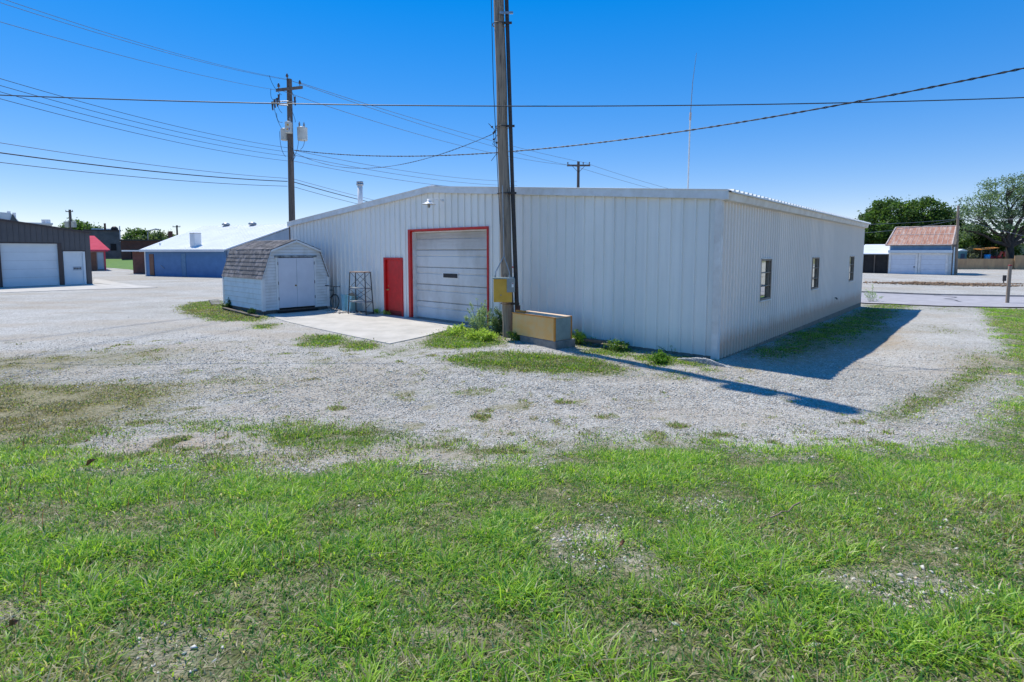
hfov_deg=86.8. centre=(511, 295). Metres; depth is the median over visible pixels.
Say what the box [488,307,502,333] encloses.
weed
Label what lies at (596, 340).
wooden beam
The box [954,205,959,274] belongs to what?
utility pole
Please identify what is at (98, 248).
red roof building
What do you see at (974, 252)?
shrub
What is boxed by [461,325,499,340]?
weed
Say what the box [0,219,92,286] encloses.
garage
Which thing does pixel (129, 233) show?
tree
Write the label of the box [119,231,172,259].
brick building
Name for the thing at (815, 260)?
window
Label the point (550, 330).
metal cabinet
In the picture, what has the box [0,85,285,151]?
power cable
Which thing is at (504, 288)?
electrical box
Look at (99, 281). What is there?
apron
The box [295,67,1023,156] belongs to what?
power cable
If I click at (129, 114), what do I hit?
power cable
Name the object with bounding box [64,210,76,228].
utility pole
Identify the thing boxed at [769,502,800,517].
twig
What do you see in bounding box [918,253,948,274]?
garage door
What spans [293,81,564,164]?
power cable
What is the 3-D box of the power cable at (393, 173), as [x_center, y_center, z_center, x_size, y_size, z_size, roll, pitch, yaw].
[-5.148,-8.253,36.953,0.024,1.081,23.797,2,5,28]
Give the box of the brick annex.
[121,250,144,273]
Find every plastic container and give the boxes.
[341,294,347,310]
[346,295,358,311]
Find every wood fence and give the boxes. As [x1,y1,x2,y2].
[958,259,1013,268]
[1013,255,1023,269]
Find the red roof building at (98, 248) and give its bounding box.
[90,236,109,270]
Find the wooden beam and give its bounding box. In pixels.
[577,338,611,342]
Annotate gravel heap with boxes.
[677,357,732,367]
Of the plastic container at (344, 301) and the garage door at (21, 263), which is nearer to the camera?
the plastic container at (344, 301)
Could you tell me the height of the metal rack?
1.615 m
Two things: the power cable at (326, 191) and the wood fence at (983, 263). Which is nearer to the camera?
the power cable at (326, 191)
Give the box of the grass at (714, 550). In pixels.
[0,300,1023,681]
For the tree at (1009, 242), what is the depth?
76.33 m
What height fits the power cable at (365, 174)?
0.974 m
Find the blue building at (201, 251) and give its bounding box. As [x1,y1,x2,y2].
[139,222,288,276]
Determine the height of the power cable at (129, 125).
0.482 m
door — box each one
[0,242,63,286]
[63,250,86,284]
[97,252,103,268]
[149,254,154,274]
[277,258,297,307]
[296,258,315,306]
[383,257,403,316]
[407,226,490,328]
[888,253,917,273]
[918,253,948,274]
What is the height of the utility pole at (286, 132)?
11.205 m
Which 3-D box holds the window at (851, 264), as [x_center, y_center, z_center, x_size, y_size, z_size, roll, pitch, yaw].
[14.994,-1.190,23.940,0.115,1.160,1.110,4,6,41]
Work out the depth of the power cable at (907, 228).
54.58 m
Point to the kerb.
(946, 294)
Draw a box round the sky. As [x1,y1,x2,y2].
[0,0,1023,238]
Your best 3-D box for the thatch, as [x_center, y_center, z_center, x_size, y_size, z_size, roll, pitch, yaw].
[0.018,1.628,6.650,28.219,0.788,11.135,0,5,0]
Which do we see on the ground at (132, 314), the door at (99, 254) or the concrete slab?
the concrete slab
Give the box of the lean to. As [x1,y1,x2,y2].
[863,244,889,273]
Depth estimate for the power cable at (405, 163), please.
18.07 m
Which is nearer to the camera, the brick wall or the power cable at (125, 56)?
the power cable at (125, 56)
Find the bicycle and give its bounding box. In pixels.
[325,285,339,308]
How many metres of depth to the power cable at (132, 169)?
19.80 m
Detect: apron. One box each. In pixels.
[0,284,157,292]
[93,279,131,284]
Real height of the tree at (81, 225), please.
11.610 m
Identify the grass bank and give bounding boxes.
[106,259,132,269]
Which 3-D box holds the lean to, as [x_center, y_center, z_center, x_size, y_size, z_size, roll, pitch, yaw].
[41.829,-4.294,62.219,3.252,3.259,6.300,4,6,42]
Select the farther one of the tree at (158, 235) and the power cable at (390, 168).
the tree at (158, 235)
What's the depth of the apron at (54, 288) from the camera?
35.91 m
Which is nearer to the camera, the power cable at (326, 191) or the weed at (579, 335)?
the weed at (579, 335)
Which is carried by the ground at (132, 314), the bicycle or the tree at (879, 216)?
the tree at (879, 216)
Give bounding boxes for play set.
[974,247,1005,258]
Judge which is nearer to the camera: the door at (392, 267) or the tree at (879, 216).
the door at (392, 267)
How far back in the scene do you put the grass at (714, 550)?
3.51 m
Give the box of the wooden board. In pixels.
[222,307,259,316]
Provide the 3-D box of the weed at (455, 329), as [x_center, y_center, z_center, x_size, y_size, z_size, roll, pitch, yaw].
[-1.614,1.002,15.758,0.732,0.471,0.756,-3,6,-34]
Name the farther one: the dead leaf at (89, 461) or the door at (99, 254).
the door at (99, 254)
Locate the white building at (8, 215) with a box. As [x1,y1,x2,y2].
[0,211,52,225]
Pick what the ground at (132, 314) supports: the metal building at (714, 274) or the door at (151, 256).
the metal building at (714, 274)
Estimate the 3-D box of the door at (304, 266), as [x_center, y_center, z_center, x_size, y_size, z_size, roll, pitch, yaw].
[-8.182,-0.539,21.496,0.047,1.920,0.736,4,6,43]
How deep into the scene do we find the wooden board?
20.76 m
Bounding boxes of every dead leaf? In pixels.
[3,618,18,628]
[82,459,95,465]
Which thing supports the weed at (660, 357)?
on the ground at (132, 314)
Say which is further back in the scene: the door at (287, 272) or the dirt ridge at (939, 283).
the dirt ridge at (939, 283)
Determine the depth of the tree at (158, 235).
120.05 m
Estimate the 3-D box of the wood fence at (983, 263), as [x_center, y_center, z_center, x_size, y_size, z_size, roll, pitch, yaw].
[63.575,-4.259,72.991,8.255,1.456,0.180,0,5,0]
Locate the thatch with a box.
[0,358,1023,681]
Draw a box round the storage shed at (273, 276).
[221,240,329,313]
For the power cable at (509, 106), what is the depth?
13.64 m
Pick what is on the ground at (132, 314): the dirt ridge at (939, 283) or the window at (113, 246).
the dirt ridge at (939, 283)
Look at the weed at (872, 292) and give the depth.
28.13 m
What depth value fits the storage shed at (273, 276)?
21.30 m
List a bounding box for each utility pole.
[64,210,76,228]
[269,73,307,239]
[488,0,519,337]
[567,161,589,187]
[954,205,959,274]
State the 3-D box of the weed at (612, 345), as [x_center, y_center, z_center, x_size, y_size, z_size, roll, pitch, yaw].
[2.604,1.252,13.440,0.663,0.479,0.589,0,5,0]
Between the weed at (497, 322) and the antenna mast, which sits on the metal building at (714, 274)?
the antenna mast
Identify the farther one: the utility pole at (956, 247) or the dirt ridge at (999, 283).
the utility pole at (956, 247)
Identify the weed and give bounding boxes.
[221,297,231,308]
[245,308,256,315]
[443,324,470,334]
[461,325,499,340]
[464,298,494,330]
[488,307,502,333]
[506,331,519,339]
[572,329,595,344]
[603,337,629,351]
[646,349,672,363]
[862,285,882,301]
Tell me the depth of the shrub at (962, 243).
78.01 m
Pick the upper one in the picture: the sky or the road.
the sky
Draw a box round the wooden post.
[1005,265,1011,302]
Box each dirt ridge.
[863,281,1022,286]
[955,282,1023,284]
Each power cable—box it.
[0,2,285,79]
[0,78,286,147]
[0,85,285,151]
[0,95,1023,106]
[0,152,287,181]
[0,162,270,185]
[1,22,279,90]
[2,92,283,155]
[2,99,284,160]
[3,143,287,178]
[7,0,283,78]
[283,91,572,165]
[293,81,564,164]
[294,134,491,168]
[294,150,494,180]
[294,182,366,201]
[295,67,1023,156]
[295,155,516,185]
[295,161,442,185]
[302,83,584,162]
[866,220,952,232]
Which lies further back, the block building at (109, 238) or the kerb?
the block building at (109, 238)
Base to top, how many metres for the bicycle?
1.034 m
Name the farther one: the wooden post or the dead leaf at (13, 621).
the wooden post
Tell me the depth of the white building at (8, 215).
81.41 m
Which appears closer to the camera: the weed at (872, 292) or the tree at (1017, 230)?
the weed at (872, 292)
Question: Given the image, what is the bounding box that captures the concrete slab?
[267,307,470,343]
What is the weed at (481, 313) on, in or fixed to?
on the ground at (132, 314)
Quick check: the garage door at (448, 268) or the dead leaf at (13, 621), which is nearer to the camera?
the dead leaf at (13, 621)
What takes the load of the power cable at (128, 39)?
attached to the utility pole at (286, 132)
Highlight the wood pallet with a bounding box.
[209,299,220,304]
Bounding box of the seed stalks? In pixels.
[0,428,397,608]
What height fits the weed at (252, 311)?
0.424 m
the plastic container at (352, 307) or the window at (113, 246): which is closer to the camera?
the plastic container at (352, 307)
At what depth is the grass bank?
85.03 m
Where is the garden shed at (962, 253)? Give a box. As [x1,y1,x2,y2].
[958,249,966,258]
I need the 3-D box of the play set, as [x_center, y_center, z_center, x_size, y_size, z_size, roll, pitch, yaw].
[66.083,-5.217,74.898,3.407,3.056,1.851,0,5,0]
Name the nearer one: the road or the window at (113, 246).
the road
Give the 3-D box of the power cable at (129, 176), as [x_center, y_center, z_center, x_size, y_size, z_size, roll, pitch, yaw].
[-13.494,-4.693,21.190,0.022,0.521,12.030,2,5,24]
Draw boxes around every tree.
[58,217,103,230]
[121,227,153,238]
[132,229,175,239]
[855,195,968,244]
[948,171,1023,258]
[958,221,1023,258]
[1010,221,1023,238]
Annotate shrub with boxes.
[958,236,980,253]
[965,244,1003,258]
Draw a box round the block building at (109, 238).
[83,223,121,258]
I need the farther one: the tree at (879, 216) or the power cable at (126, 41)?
the tree at (879, 216)
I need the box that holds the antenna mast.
[687,53,696,188]
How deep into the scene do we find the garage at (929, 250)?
57.46 m
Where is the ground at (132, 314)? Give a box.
[0,268,1023,681]
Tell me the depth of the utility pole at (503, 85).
14.79 m
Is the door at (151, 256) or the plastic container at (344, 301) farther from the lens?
the door at (151, 256)
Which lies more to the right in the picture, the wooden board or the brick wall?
the wooden board
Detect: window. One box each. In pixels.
[110,244,116,250]
[758,258,772,301]
[811,257,819,290]
[849,255,854,281]
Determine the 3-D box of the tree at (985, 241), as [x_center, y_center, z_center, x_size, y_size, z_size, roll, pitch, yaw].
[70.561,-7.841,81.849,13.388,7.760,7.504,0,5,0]
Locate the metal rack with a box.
[348,271,373,314]
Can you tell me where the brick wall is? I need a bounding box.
[91,252,96,270]
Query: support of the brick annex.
on the ground at (132, 314)
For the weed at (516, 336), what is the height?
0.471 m
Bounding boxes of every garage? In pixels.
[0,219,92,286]
[885,225,959,274]
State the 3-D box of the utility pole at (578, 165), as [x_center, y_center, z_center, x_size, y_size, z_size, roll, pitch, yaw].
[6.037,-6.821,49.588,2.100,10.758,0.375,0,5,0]
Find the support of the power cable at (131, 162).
attached to the utility pole at (286, 132)
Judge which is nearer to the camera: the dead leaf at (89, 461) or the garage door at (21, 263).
the dead leaf at (89, 461)
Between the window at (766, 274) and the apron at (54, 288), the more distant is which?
the apron at (54, 288)
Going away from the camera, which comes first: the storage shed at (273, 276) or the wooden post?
the storage shed at (273, 276)
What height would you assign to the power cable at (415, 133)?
0.688 m
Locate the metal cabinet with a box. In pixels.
[512,310,574,348]
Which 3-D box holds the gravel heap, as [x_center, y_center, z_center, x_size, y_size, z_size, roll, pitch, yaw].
[4.176,1.447,11.875,1.445,0.186,0.143,4,6,42]
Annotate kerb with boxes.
[864,291,1023,296]
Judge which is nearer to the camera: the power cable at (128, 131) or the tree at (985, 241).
the power cable at (128, 131)
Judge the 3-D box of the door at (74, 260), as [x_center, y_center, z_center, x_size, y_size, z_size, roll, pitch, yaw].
[-31.590,-2.022,39.109,0.140,2.490,1.297,3,6,37]
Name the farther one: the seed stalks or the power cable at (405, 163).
the power cable at (405, 163)
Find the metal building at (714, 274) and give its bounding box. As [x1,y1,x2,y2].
[287,181,870,359]
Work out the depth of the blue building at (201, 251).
53.16 m
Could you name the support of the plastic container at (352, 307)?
on the concrete slab
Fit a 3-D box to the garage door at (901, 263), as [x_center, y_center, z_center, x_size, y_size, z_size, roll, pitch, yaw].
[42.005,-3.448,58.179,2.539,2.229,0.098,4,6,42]
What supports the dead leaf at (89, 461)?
on the ground at (132, 314)
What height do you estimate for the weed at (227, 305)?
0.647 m
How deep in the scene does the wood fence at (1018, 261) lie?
72.60 m
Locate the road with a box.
[861,292,1023,306]
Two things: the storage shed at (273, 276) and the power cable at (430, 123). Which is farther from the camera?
the power cable at (430, 123)

